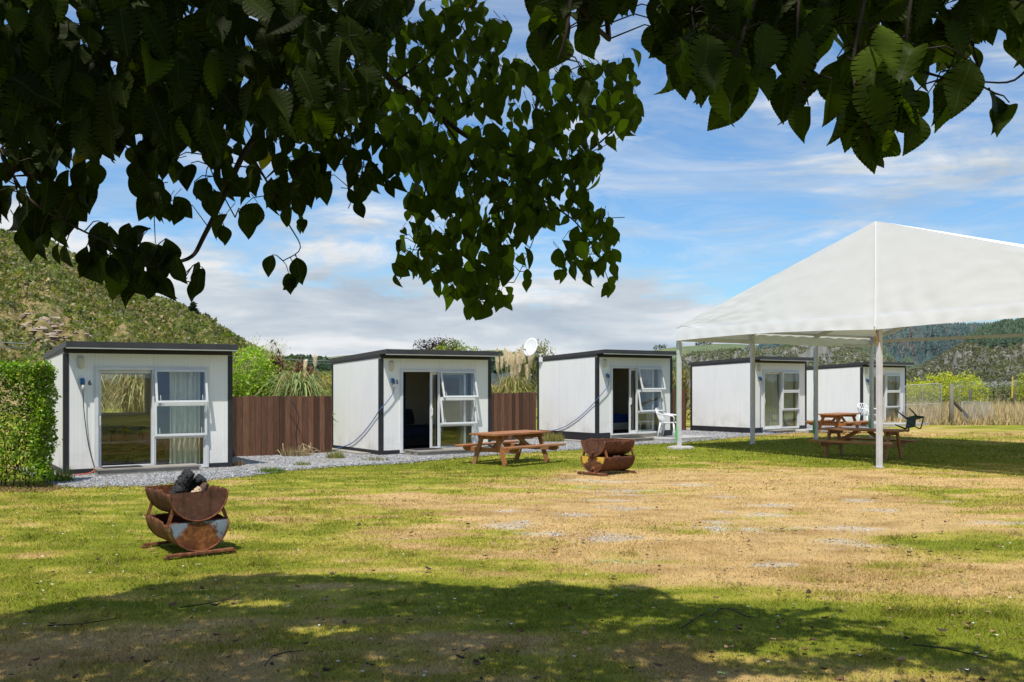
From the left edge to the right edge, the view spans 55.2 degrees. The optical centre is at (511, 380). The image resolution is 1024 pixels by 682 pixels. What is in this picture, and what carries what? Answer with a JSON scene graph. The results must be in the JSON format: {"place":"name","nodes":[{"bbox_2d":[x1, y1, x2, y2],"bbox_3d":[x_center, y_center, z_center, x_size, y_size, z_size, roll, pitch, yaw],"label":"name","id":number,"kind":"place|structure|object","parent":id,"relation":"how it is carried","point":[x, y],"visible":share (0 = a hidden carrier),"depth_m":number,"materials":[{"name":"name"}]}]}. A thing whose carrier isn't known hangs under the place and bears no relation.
{"place":"outdoors","nodes":[
{"label":"outdoors","id":0,"kind":"place"},
{"bbox_2d":[42,374,128,412],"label":"pampas grass","id":1,"kind":"object","parent":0,"point":[103,390],"depth_m":26.74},
{"bbox_2d":[101,374,143,412],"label":"pampas grass","id":2,"kind":"object","parent":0,"point":[132,395],"depth_m":26.90,"materials":[{"name":"plant"}]},
{"bbox_2d":[0,242,329,404],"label":"hillside","id":3,"kind":"structure","parent":0,"point":[81,335],"depth_m":118.51,"materials":[{"name":"plant"}]},
{"bbox_2d":[3,312,91,348],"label":"rock outcrop","id":4,"kind":"object","parent":3,"relation":"on","point":[53,336],"visible":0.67,"depth_m":105.89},
{"bbox_2d":[0,228,331,396],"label":"hill scrub","id":5,"kind":"object","parent":3,"relation":"on","point":[180,316],"visible":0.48,"depth_m":151.85,"materials":[{"name":"green plant"}]},
{"bbox_2d":[186,301,200,315],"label":"pine tree","id":6,"kind":"object","parent":3,"relation":"on","point":[192,306],"visible":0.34,"depth_m":284.44,"materials":[{"name":"green plant"}]},
{"bbox_2d":[0,385,1016,454],"bbox_3d":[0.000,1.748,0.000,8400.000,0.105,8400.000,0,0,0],"label":"ground","id":7,"kind":"structure","parent":0,"point":[688,403],"depth_m":69.08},
{"bbox_2d":[906,377,937,401],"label":"round shrub","id":8,"kind":"object","parent":7,"relation":"on","point":[910,387],"visible":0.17,"depth_m":61.81,"materials":[{"name":"green plant"}]},
{"bbox_2d":[962,380,1023,404],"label":"round shrub","id":9,"kind":"object","parent":7,"relation":"on","point":[1004,391],"visible":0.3,"depth_m":65.81,"materials":[{"name":"green plant"}]},
{"bbox_2d":[0,409,1023,681],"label":"lawn","id":10,"kind":"structure","parent":0,"point":[714,507],"depth_m":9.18,"materials":[{"name":"plant"}]},
{"bbox_2d":[0,353,62,486],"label":"hedge","id":11,"kind":"object","parent":10,"relation":"on","point":[41,409],"visible":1,"depth_m":16.08,"materials":[{"name":"green plant"}]},
{"bbox_2d":[0,484,67,492],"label":"hedge litter","id":12,"kind":"object","parent":10,"relation":"on","point":[23,490],"visible":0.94,"depth_m":15.80,"materials":[{"name":"brown plant"}]},
{"bbox_2d":[47,618,116,625],"bbox_3d":[-3.044,1.714,6.978,0.475,0.014,0.091,0,0,-39],"label":"twig","id":13,"kind":"object","parent":10,"relation":"on","point":[79,623],"visible":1,"depth_m":6.92,"materials":[{"name":"wood"}]},
{"bbox_2d":[43,341,237,473],"bbox_3d":[-7.594,0.528,19.921,3.147,2.510,3.063,0,0,-33],"label":"cabin","id":14,"kind":"object","parent":10,"relation":"on","point":[81,366],"visible":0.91,"depth_m":18.95,"materials":[{"name":"white metal"}]},
{"bbox_2d":[82,392,94,467],"bbox_3d":[-7.889,0.934,18.264,0.234,1.463,0.049,0,0,-39],"label":"power cable","id":15,"kind":"object","parent":14,"relation":"attached to","point":[86,430],"visible":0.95,"depth_m":18.24,"materials":[{"name":"black rubber"}]},
{"bbox_2d":[101,373,146,414],"bbox_3d":[-8.521,0.268,20.992,1.320,0.910,0.082,0,0,-33],"label":"rear window","id":16,"kind":"structure","parent":14,"relation":"in","point":[145,374],"depth_m":21.25,"materials":[{"name":"white metal"}]},
{"bbox_2d":[99,370,151,466],"bbox_3d":[-7.351,0.737,18.698,1.018,1.882,0.099,0,0,-33],"label":"sliding door","id":17,"kind":"structure","parent":14,"relation":"in","point":[100,371],"depth_m":18.58,"materials":[{"name":"glass"}]},
{"bbox_2d":[101,439,166,463],"bbox_3d":[-8.377,1.488,20.659,2.000,0.450,0.550,0,0,-33],"label":"bench","id":18,"kind":"object","parent":14,"relation":"in","point":[122,451],"visible":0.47,"depth_m":20.61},
{"bbox_2d":[109,427,115,440],"bbox_3d":[-8.378,1.114,20.572,0.150,0.297,0.132,0,0,-2],"label":"flower pot","id":19,"kind":"object","parent":18,"relation":"on","point":[112,436],"visible":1,"depth_m":20.53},
{"bbox_2d":[120,425,129,440],"bbox_3d":[-8.179,1.101,20.709,0.186,0.323,0.158,0,0,12],"label":"flower pot","id":20,"kind":"object","parent":18,"relation":"on","point":[125,436],"visible":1,"depth_m":20.67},
{"bbox_2d":[138,426,144,439],"bbox_3d":[-7.896,1.113,20.867,0.157,0.300,0.152,0,0,42],"label":"flower pot","id":21,"kind":"object","parent":18,"relation":"on","point":[141,434],"visible":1,"depth_m":20.84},
{"bbox_2d":[155,436,204,465],"bbox_3d":[-6.514,1.384,19.208,0.964,0.588,0.040,0,0,-33],"label":"fixed window","id":22,"kind":"structure","parent":14,"relation":"in","point":[181,436],"depth_m":19.31,"materials":[{"name":"white metal"}]},
{"bbox_2d":[169,372,199,463],"bbox_3d":[-6.491,0.748,19.426,0.609,1.870,0.152,0,0,-33],"label":"curtain","id":23,"kind":"object","parent":14,"relation":"hanging from","point":[184,386],"visible":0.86,"depth_m":19.42,"materials":[{"name":"fabric"}]},
{"bbox_2d":[141,485,235,559],"bbox_3d":[-3.352,1.421,10.110,0.710,0.678,0.939,-1,1,-35],"label":"fire pit","id":24,"kind":"object","parent":10,"relation":"on","point":[195,523],"visible":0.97,"depth_m":9.83,"materials":[{"name":"metal"}]},
{"bbox_2d":[168,469,194,493],"bbox_3d":[-3.390,1.098,10.026,0.174,0.381,0.315,0,0,43],"label":"burnt log","id":25,"kind":"object","parent":24,"relation":"in","point":[182,483],"visible":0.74,"depth_m":10.01,"materials":[{"name":"brown wood"}]},
{"bbox_2d":[186,474,206,492],"bbox_3d":[-3.336,1.127,10.218,0.304,0.319,0.188,0,0,0],"label":"burnt log","id":26,"kind":"object","parent":24,"relation":"in","point":[198,479],"visible":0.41,"depth_m":10.16,"materials":[{"name":"brown wood"}]},
{"bbox_2d":[180,593,239,607],"bbox_3d":[-2.314,1.718,7.646,0.110,0.026,0.604,0,0,31],"label":"twig","id":27,"kind":"object","parent":10,"relation":"on","point":[209,602],"visible":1,"depth_m":7.56,"materials":[{"name":"wood"}]},
{"bbox_2d":[233,340,283,396],"bbox_3d":[-6.989,0.362,26.488,2.018,2.980,1.429,0,0,23],"label":"leafy shrub","id":28,"kind":"object","parent":10,"relation":"on","point":[251,381],"visible":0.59,"depth_m":26.28,"materials":[{"name":"green plant"}]},
{"bbox_2d":[233,335,286,377],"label":"bare tree","id":29,"kind":"object","parent":10,"relation":"on","point":[272,353],"visible":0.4,"depth_m":44.33,"materials":[{"name":"brown plant"}]},
{"bbox_2d":[257,466,284,473],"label":"weed","id":30,"kind":"object","parent":10,"relation":"on","point":[276,470],"visible":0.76,"depth_m":18.59,"materials":[{"name":"green plant"}]},
{"bbox_2d":[260,337,301,386],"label":"bare tree","id":31,"kind":"object","parent":10,"relation":"on","point":[281,355],"visible":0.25,"depth_m":46.30,"materials":[{"name":"brown plant"}]},
{"bbox_2d":[264,339,316,395],"bbox_3d":[-6.301,0.286,27.639,1.613,2.929,0.798,0,0,-22],"label":"dead shrub","id":32,"kind":"object","parent":10,"relation":"on","point":[279,363],"visible":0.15,"depth_m":27.54,"materials":[{"name":"brown plant"}]},
{"bbox_2d":[247,354,337,420],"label":"pampas grass","id":33,"kind":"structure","parent":10,"relation":"on","point":[300,385],"depth_m":25.22,"materials":[{"name":"green plant"}]},
{"bbox_2d":[281,350,536,376],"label":"bush","id":34,"kind":"object","parent":10,"relation":"on","point":[321,366],"visible":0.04,"depth_m":582.64,"materials":[{"name":"green plant"}]},
{"bbox_2d":[330,349,498,454],"bbox_3d":[-2.484,0.521,24.715,3.147,2.518,3.063,0,0,-35],"label":"cabin","id":35,"kind":"object","parent":10,"relation":"on","point":[364,385],"visible":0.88,"depth_m":23.96,"materials":[{"name":"metal"}]},
{"bbox_2d":[338,389,393,447],"bbox_3d":[-3.801,0.967,23.813,0.357,1.553,2.670,0,0,-43],"label":"power cable","id":36,"kind":"object","parent":35,"relation":"attached to","point":[370,423],"visible":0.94,"depth_m":23.16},
{"bbox_2d":[403,373,405,429],"bbox_3d":[-2.628,0.492,23.418,0.190,1.360,0.082,0,0,-35],"label":"curtain","id":37,"kind":"object","parent":35,"relation":"hanging from","point":[404,397],"visible":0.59,"depth_m":23.44,"materials":[{"name":"fabric"}]},
{"bbox_2d":[403,424,456,445],"bbox_3d":[-2.599,1.412,25.550,2.024,0.480,1.182,0,0,-35],"label":"bed","id":38,"kind":"object","parent":35,"relation":"in","point":[416,435],"visible":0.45,"depth_m":25.16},
{"bbox_2d":[405,409,414,424],"bbox_3d":[-2.866,0.942,25.840,0.640,0.440,0.150,0,-21,-35],"label":"pillow","id":39,"kind":"object","parent":38,"relation":"on","point":[409,416],"visible":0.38,"depth_m":25.87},
{"bbox_2d":[430,372,465,447],"bbox_3d":[-1.549,0.726,23.957,1.018,1.882,0.099,0,0,-35],"label":"sliding door","id":40,"kind":"structure","parent":35,"relation":"in","point":[434,373],"depth_m":24.02,"materials":[{"name":"white metal"}]},
{"bbox_2d":[440,424,472,447],"bbox_3d":[-1.370,1.373,24.057,0.964,0.588,0.040,0,0,-35],"label":"fixed window","id":41,"kind":"structure","parent":35,"relation":"in","point":[471,425],"depth_m":24.12,"materials":[{"name":"white metal"}]},
{"bbox_2d":[459,373,467,443],"bbox_3d":[-1.207,0.742,24.416,0.263,1.860,0.079,0,0,-41],"label":"curtain","id":42,"kind":"object","parent":35,"relation":"hanging from","point":[461,403],"visible":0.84,"depth_m":24.39,"materials":[{"name":"fabric"}]},
{"bbox_2d":[8,424,866,486],"bbox_3d":[2.289,1.743,27.974,30.214,0.039,5.896,0,0,-42],"label":"gravel strip","id":43,"kind":"object","parent":10,"relation":"on","point":[354,461],"visible":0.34,"depth_m":20.75,"materials":[{"name":"gravel"}]},
{"bbox_2d":[46,466,75,481],"bbox_3d":[-7.863,1.591,16.965,0.575,0.319,0.565,0,0,0],"label":"weed","id":44,"kind":"object","parent":43,"relation":"on","point":[66,476],"visible":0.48,"depth_m":16.90,"materials":[{"name":"green plant"}]},
{"bbox_2d":[93,463,200,474],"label":"wooden deck","id":45,"kind":"structure","parent":43,"relation":"on","point":[150,469],"depth_m":18.41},
{"bbox_2d":[101,465,142,467],"bbox_3d":[-7.335,1.609,18.417,0.700,0.015,0.270,0,0,-33],"label":"doormat","id":46,"kind":"object","parent":45,"relation":"on","point":[122,466],"visible":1,"depth_m":18.36,"materials":[{"name":"rubber"}]},
{"bbox_2d":[233,396,331,456],"bbox_3d":[-5.674,1.044,22.928,3.096,1.412,0.186,0,0,-35],"label":"wooden fence","id":47,"kind":"object","parent":43,"relation":"on","point":[264,425],"visible":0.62,"depth_m":22.98,"materials":[{"name":"wood"}]},
{"bbox_2d":[278,446,312,455],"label":"weed","id":48,"kind":"object","parent":43,"relation":"on","point":[298,452],"visible":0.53,"depth_m":22.56,"materials":[{"name":"brown plant"}]},
{"bbox_2d":[276,443,317,454],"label":"withered leaves","id":49,"kind":"object","parent":43,"relation":"on","point":[306,449],"visible":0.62,"depth_m":22.93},
{"bbox_2d":[325,448,346,458],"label":"weed","id":50,"kind":"object","parent":43,"relation":"on","point":[332,455],"visible":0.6,"depth_m":21.89,"materials":[{"name":"green plant"}]},
{"bbox_2d":[404,446,488,455],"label":"wooden deck","id":51,"kind":"structure","parent":43,"relation":"on","point":[453,450],"depth_m":22.98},
{"bbox_2d":[12,425,889,487],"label":"gravel stones","id":52,"kind":"object","parent":43,"relation":"on","point":[89,478],"visible":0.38,"depth_m":20.52,"materials":[{"name":"gravel"}]},
{"bbox_2d":[491,392,535,440],"bbox_3d":[-0.643,1.044,28.256,3.621,1.412,0.186,0,0,-44],"label":"wooden fence","id":53,"kind":"object","parent":43,"relation":"on","point":[512,411],"visible":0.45,"depth_m":28.79,"materials":[{"name":"wood"}]},
{"bbox_2d":[543,432,564,441],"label":"weed","id":54,"kind":"object","parent":43,"relation":"on","point":[555,438],"visible":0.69,"depth_m":27.93,"materials":[{"name":"green plant"}]},
{"bbox_2d":[619,437,653,441],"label":"wooden deck","id":55,"kind":"structure","parent":43,"relation":"on","point":[644,439],"depth_m":28.09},
{"bbox_2d":[673,389,685,429],"bbox_3d":[4.682,1.011,33.231,3.834,1.478,0.186,0,0,-44],"label":"wooden fence","id":56,"kind":"object","parent":43,"relation":"on","point":[683,407],"visible":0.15,"depth_m":34.35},
{"bbox_2d":[653,435,710,440],"bbox_3d":[4.886,1.710,29.028,1.970,0.120,0.980,0,0,-38],"label":"concrete pad","id":57,"kind":"object","parent":43,"relation":"on","point":[672,438],"visible":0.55,"depth_m":28.67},
{"bbox_2d":[655,408,676,437],"bbox_3d":[4.563,1.224,28.877,0.658,0.859,0.596,0,0,27],"label":"plastic chair","id":58,"kind":"object","parent":57,"relation":"on","point":[660,415],"visible":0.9,"depth_m":28.77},
{"bbox_2d":[766,429,795,432],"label":"wooden deck","id":59,"kind":"structure","parent":43,"relation":"on","point":[783,430],"depth_m":32.68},
{"bbox_2d":[795,428,827,432],"bbox_3d":[10.303,1.720,33.741,1.820,0.100,0.880,0,0,-41],"label":"concrete pad","id":60,"kind":"object","parent":43,"relation":"on","point":[810,430],"visible":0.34,"depth_m":33.13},
{"bbox_2d":[857,403,875,425],"bbox_3d":[13.328,1.264,36.809,0.596,0.859,0.658,0,0,-20],"label":"plastic chair","id":61,"kind":"object","parent":43,"relation":"on","point":[867,416],"visible":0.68,"depth_m":36.92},
{"bbox_2d":[413,334,461,349],"bbox_3d":[-3.032,-0.027,39.986,2.201,3.757,1.613,0,0,19],"label":"purple tree","id":62,"kind":"object","parent":10,"relation":"on","point":[432,346],"visible":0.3,"depth_m":39.95,"materials":[{"name":"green plant"}]},
{"bbox_2d":[430,339,480,350],"bbox_3d":[-2.234,0.100,38.016,2.231,3.502,1.438,0,0,0],"label":"leafy tree","id":63,"kind":"object","parent":10,"relation":"on","point":[444,347],"visible":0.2,"depth_m":37.92,"materials":[{"name":"green plant"}]},
{"bbox_2d":[455,430,565,465],"bbox_3d":[-0.018,1.427,20.952,1.560,0.676,1.857,0,0,40],"label":"picnic table","id":64,"kind":"object","parent":10,"relation":"on","point":[510,446],"visible":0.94,"depth_m":20.71,"materials":[{"name":"wood"}]},
{"bbox_2d":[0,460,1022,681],"bbox_3d":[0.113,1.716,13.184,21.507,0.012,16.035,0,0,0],"label":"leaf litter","id":65,"kind":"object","parent":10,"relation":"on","point":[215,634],"visible":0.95,"depth_m":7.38,"materials":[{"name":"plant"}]},
{"bbox_2d":[0,0,1023,320],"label":"overhanging tree","id":66,"kind":"object","parent":10,"relation":"on","point":[164,90],"visible":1,"depth_m":2.04,"materials":[{"name":"green plant"}]},
{"bbox_2d":[16,485,1010,675],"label":"daisies","id":67,"kind":"object","parent":10,"relation":"on","point":[478,615],"visible":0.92,"depth_m":7.30,"materials":[{"name":"white plant"}]},
{"bbox_2d":[506,337,554,398],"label":"tree","id":68,"kind":"object","parent":10,"relation":"on","point":[534,378],"visible":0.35,"depth_m":45.93,"materials":[{"name":"green plant"}]},
{"bbox_2d":[535,349,675,439],"bbox_3d":[2.891,0.446,29.604,3.147,2.668,3.063,0,0,-38],"label":"cabin","id":69,"kind":"object","parent":10,"relation":"on","point":[571,387],"visible":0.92,"depth_m":28.78,"materials":[{"name":"metal"}]},
{"bbox_2d":[523,338,542,361],"bbox_3d":[0.632,-0.937,29.537,0.604,0.738,0.444,0,0,0],"label":"satellite dish","id":70,"kind":"object","parent":69,"relation":"attached to","point":[530,346],"visible":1,"depth_m":29.58,"materials":[{"name":"metal"}]},
{"bbox_2d":[613,413,628,429],"bbox_3d":[2.374,1.262,30.116,2.274,0.480,1.232,0,0,-38],"label":"bed","id":71,"kind":"object","parent":69,"relation":"in","point":[620,421],"visible":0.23,"depth_m":30.12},
{"bbox_2d":[629,368,653,432],"bbox_3d":[3.835,0.576,28.875,1.018,1.882,0.099,0,0,-38],"label":"sliding door","id":72,"kind":"structure","parent":69,"relation":"in","point":[630,399],"depth_m":28.66,"materials":[{"name":"white metal"}]},
{"bbox_2d":[646,370,654,430],"bbox_3d":[4.140,0.592,29.341,0.348,1.860,0.081,0,0,-35],"label":"curtain","id":73,"kind":"object","parent":69,"relation":"hanging from","point":[648,400],"visible":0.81,"depth_m":29.32,"materials":[{"name":"fabric"}]},
{"bbox_2d":[577,438,636,476],"bbox_3d":[1.795,1.421,18.466,0.939,0.678,0.710,0,0,-44],"label":"fire pit","id":74,"kind":"object","parent":10,"relation":"on","point":[607,454],"visible":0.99,"depth_m":18.27,"materials":[{"name":"brown metal"}]},
{"bbox_2d":[667,445,693,448],"bbox_3d":[4.328,1.725,25.300,0.663,0.090,0.583,0,0,28],"label":"concrete footing","id":75,"kind":"object","parent":10,"relation":"on","point":[679,447],"visible":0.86,"depth_m":25.14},
{"bbox_2d":[673,353,689,419],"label":"leafy shrub","id":76,"kind":"object","parent":10,"relation":"on","point":[686,385],"visible":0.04,"depth_m":43.94,"materials":[{"name":"green plant"}]},
{"bbox_2d":[673,369,689,405],"bbox_3d":[6.398,0.653,37.028,1.758,2.195,1.667,0,0,17],"label":"flax plant","id":77,"kind":"object","parent":10,"relation":"on","point":[684,381],"visible":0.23,"depth_m":36.83,"materials":[{"name":"green plant"}]},
{"bbox_2d":[712,608,759,618],"bbox_3d":[1.672,1.718,7.234,0.335,0.023,0.258,0,0,24],"label":"twig","id":78,"kind":"object","parent":10,"relation":"on","point":[735,611],"visible":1,"depth_m":7.29,"materials":[{"name":"wood"}]},
{"bbox_2d":[465,478,1022,568],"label":"patch stones","id":79,"kind":"object","parent":10,"relation":"on","point":[716,529],"visible":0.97,"depth_m":11.83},
{"bbox_2d":[688,356,813,432],"bbox_3d":[8.375,0.482,34.244,3.147,2.595,3.063,0,0,-41],"label":"cabin","id":80,"kind":"object","parent":10,"relation":"on","point":[719,395],"visible":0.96,"depth_m":33.36,"materials":[{"name":"metal"}]},
{"bbox_2d":[765,374,777,425],"bbox_3d":[8.698,0.655,33.173,1.009,1.860,0.108,0,0,-41],"label":"curtain","id":81,"kind":"object","parent":80,"relation":"hanging from","point":[771,416],"visible":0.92,"depth_m":33.24,"materials":[{"name":"fabric"}]},
{"bbox_2d":[765,372,779,427],"bbox_3d":[8.768,0.649,33.090,1.018,1.882,0.036,0,0,-41],"label":"sliding door","id":82,"kind":"structure","parent":80,"relation":"in","point":[778,426],"depth_m":33.33,"materials":[{"name":"white metal"}]},
{"bbox_2d":[778,373,792,426],"bbox_3d":[9.450,0.655,33.823,0.919,1.860,0.107,0,0,-41],"label":"curtain","id":83,"kind":"object","parent":80,"relation":"hanging from","point":[787,418],"visible":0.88,"depth_m":33.86,"materials":[{"name":"fabric"}]},
{"bbox_2d":[805,412,868,433],"bbox_3d":[10.999,1.427,32.999,1.560,0.676,1.858,0,0,41],"label":"picnic table","id":84,"kind":"object","parent":10,"relation":"on","point":[838,416],"visible":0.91,"depth_m":32.66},
{"bbox_2d":[675,221,1023,467],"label":"marquee","id":85,"kind":"object","parent":10,"relation":"on","point":[865,284],"visible":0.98,"depth_m":20.04,"materials":[{"name":"white fabric"}]},
{"bbox_2d":[807,362,913,425],"bbox_3d":[14.104,0.514,39.917,3.147,2.532,3.063,0,0,-37],"label":"cabin","id":86,"kind":"object","parent":10,"relation":"on","point":[844,388],"visible":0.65,"depth_m":38.98,"materials":[{"name":"metal"}]},
{"bbox_2d":[874,377,875,419],"bbox_3d":[14.362,0.718,38.828,1.009,1.860,0.093,0,0,-37],"label":"curtain","id":87,"kind":"object","parent":86,"relation":"hanging from","point":[874,397],"visible":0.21,"depth_m":38.85,"materials":[{"name":"fabric"}]},
{"bbox_2d":[886,376,894,421],"bbox_3d":[15.152,0.718,39.433,0.919,1.860,0.093,0,0,-37],"label":"curtain","id":88,"kind":"object","parent":86,"relation":"hanging from","point":[890,386],"visible":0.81,"depth_m":39.50,"materials":[{"name":"fabric"}]},
{"bbox_2d":[809,427,916,460],"bbox_3d":[8.020,1.427,22.390,1.860,0.676,1.560,0,0,44],"label":"picnic table","id":89,"kind":"object","parent":10,"relation":"on","point":[887,444],"visible":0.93,"depth_m":22.25,"materials":[{"name":"wood"}]},
{"bbox_2d":[895,408,924,431],"bbox_3d":[8.967,0.887,22.005,0.567,0.434,0.393,29,-26,-18],"label":"plastic chair","id":90,"kind":"object","parent":89,"relation":"on","point":[911,422],"visible":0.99,"depth_m":21.97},
{"bbox_2d":[874,421,938,426],"bbox_3d":[15.948,1.710,39.135,4.100,0.120,1.080,0,0,-37],"label":"concrete pad","id":91,"kind":"object","parent":10,"relation":"on","point":[890,424],"visible":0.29,"depth_m":38.01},
{"bbox_2d":[903,383,941,423],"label":"gate","id":92,"kind":"structure","parent":10,"relation":"on","point":[928,413],"depth_m":39.23,"materials":[{"name":"metal"}]},
{"bbox_2d":[906,395,973,409],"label":"round shrub","id":93,"kind":"object","parent":10,"relation":"on","point":[958,401],"visible":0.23,"depth_m":50.00,"materials":[{"name":"green plant"}]},
{"bbox_2d":[906,369,993,405],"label":"round shrub","id":94,"kind":"object","parent":10,"relation":"on","point":[964,394],"visible":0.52,"depth_m":59.67,"materials":[{"name":"green plant"}]},
{"bbox_2d":[949,384,953,424],"bbox_3d":[17.420,1.040,38.850,0.170,1.820,0.170,0,0,45],"label":"gate post","id":95,"kind":"object","parent":10,"relation":"on","point":[951,407],"visible":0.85,"depth_m":38.79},
{"bbox_2d":[912,644,997,660],"bbox_3d":[2.827,1.713,6.233,0.523,0.018,0.098,0,0,44],"label":"twig","id":96,"kind":"object","parent":10,"relation":"on","point":[954,650],"visible":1,"depth_m":6.25,"materials":[{"name":"wood"}]},
{"bbox_2d":[961,401,993,424],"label":"gate","id":97,"kind":"structure","parent":10,"relation":"on","point":[972,410],"depth_m":39.41,"materials":[{"name":"metal"}]},
{"bbox_2d":[950,381,1018,412],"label":"wire fence","id":98,"kind":"object","parent":10,"relation":"on","point":[985,390],"visible":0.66,"depth_m":47.63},
{"bbox_2d":[1010,370,1023,403],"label":"round shrub","id":99,"kind":"object","parent":10,"relation":"on","point":[1020,391],"visible":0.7,"depth_m":58.02,"materials":[{"name":"green plant"}]},
{"bbox_2d":[0,0,1023,356],"label":"sky","id":100,"kind":"structure","parent":0,"point":[711,216],"materials":[{"name":"blue"}]},
{"bbox_2d":[491,347,536,404],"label":"pampas grass","id":101,"kind":"object","parent":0,"point":[510,385],"depth_m":32.00,"materials":[{"name":"plant"}]},
{"bbox_2d":[491,360,536,384],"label":"hill","id":102,"kind":"structure","parent":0,"point":[494,376],"depth_m":504.70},
{"bbox_2d":[312,344,757,358],"bbox_3d":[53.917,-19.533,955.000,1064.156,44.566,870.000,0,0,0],"label":"pasture hill","id":103,"kind":"structure","parent":0,"point":[690,349],"depth_m":1039.56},
{"bbox_2d":[673,345,907,386],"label":"scrub hill","id":104,"kind":"structure","parent":0,"point":[821,350],"depth_m":441.20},
{"bbox_2d":[673,344,926,383],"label":"scrub bushes","id":105,"kind":"object","parent":104,"relation":"on","point":[841,351],"visible":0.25,"depth_m":449.87,"materials":[{"name":"green plant"}]},
{"bbox_2d":[874,396,1023,424],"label":"dry grass","id":106,"kind":"structure","parent":0,"point":[1008,414],"depth_m":39.98,"materials":[{"name":"plant"}]},
{"bbox_2d":[910,342,1023,387],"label":"hill","id":107,"kind":"structure","parent":0,"point":[965,353],"depth_m":373.02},
{"bbox_2d":[906,340,1023,386],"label":"slope scrub","id":108,"kind":"object","parent":107,"relation":"on","point":[1001,369],"visible":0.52,"depth_m":338.84,"materials":[{"name":"green plant"}]},
{"bbox_2d":[965,318,1023,347],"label":"hilltop pines","id":109,"kind":"object","parent":107,"relation":"on","point":[1009,326],"visible":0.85,"depth_m":481.90,"materials":[{"name":"green plant"}]},
{"bbox_3d":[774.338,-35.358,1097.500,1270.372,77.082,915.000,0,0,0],"label":"pine hill","id":110,"kind":"structure","parent":0,"visible":0},
{"bbox_2d":[744,322,992,365],"bbox_3d":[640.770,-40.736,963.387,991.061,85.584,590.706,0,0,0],"label":"pine forest","id":111,"kind":"object","parent":110,"relation":"on","point":[920,352],"visible":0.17,"depth_m":905.63,"materials":[{"name":"green plant"}]},
{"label":"plantation hill","id":112,"kind":"structure","parent":0,"visible":0},
{"bbox_2d":[858,343,922,368],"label":"young pines","id":113,"kind":"object","parent":112,"relation":"on","point":[889,355],"visible":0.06,"depth_m":693.67,"materials":[{"name":"green plant"}]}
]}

